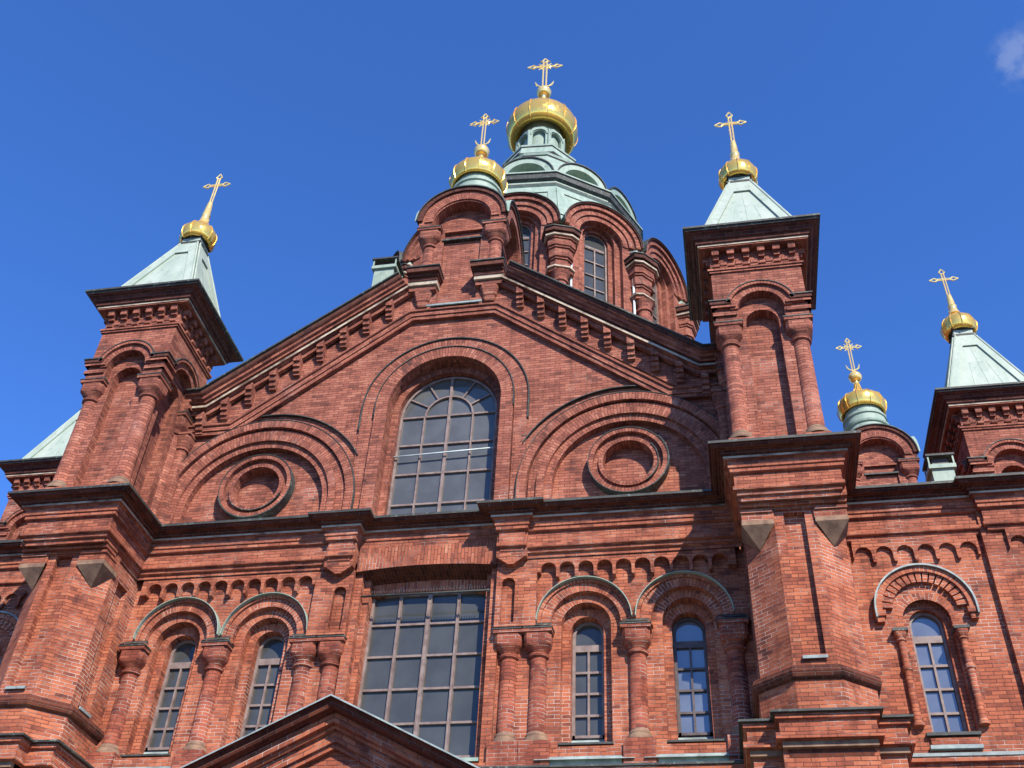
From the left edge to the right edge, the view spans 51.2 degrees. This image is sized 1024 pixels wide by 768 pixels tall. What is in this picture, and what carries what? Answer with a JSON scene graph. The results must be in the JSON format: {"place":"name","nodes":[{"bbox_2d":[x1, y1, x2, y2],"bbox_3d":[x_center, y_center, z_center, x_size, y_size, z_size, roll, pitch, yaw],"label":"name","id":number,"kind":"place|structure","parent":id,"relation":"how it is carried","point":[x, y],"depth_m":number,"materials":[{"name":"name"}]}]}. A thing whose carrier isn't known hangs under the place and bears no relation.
{"place":"outdoors","nodes":[
{"label":"outdoors","id":0,"kind":"place"},
{"bbox_2d":[0,58,1023,767],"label":"cathedral","id":1,"kind":"structure","parent":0,"point":[510,462],"depth_m":24.27,"materials":[{"name":"red brick"}]},
{"bbox_2d":[145,640,195,750],"bbox_3d":[-7.563,6.960,23.992,0.690,2.595,0.100,-5,-41,10],"label":"arched window","id":2,"kind":"structure","parent":1,"relation":"in","point":[164,721],"depth_m":23.96,"materials":[{"name":"clear glass"}]},
{"bbox_2d":[240,636,284,737],"bbox_3d":[-5.460,6.785,23.638,0.690,2.595,0.100,-5,-41,10],"label":"arched window","id":3,"kind":"structure","parent":1,"relation":"in","point":[268,661],"depth_m":23.71,"materials":[{"name":"clear glass"}]},
{"bbox_2d":[357,592,485,757],"bbox_3d":[-1.929,6.242,23.119,2.720,3.850,0.110,-5,-41,10],"label":"large window","id":4,"kind":"structure","parent":1,"relation":"in","point":[421,672],"depth_m":23.23,"materials":[{"name":"clear glass"}]},
{"bbox_2d":[387,377,496,514],"bbox_3d":[-1.677,1.711,26.868,2.580,4.920,0.100,-5,-41,10],"label":"gable window","id":5,"kind":"structure","parent":1,"relation":"in","point":[450,413],"depth_m":26.95,"materials":[{"name":"clear glass"}]},
{"bbox_2d":[572,622,604,739],"bbox_3d":[1.617,6.195,22.448,0.690,2.595,0.100,-5,-41,10],"label":"arched window","id":6,"kind":"structure","parent":1,"relation":"in","point":[588,711],"depth_m":22.40,"materials":[{"name":"clear glass"}]},
{"bbox_2d":[672,617,713,736],"bbox_3d":[3.720,6.020,22.094,0.690,2.595,0.100,-5,-41,10],"label":"arched window","id":7,"kind":"structure","parent":1,"relation":"in","point":[693,699],"depth_m":22.03,"materials":[{"name":"glass"}]},
{"bbox_2d":[909,613,967,731],"bbox_3d":[8.313,5.684,20.957,0.680,2.630,0.100,-5,-41,10],"label":"arched window","id":8,"kind":"structure","parent":1,"relation":"in","point":[942,698],"depth_m":20.95,"materials":[{"name":"clear glass"}]},
{"bbox_2d":[0,0,1023,518],"label":"sky","id":9,"kind":"structure","parent":0,"point":[330,125],"materials":[{"name":"blue"}]}
]}

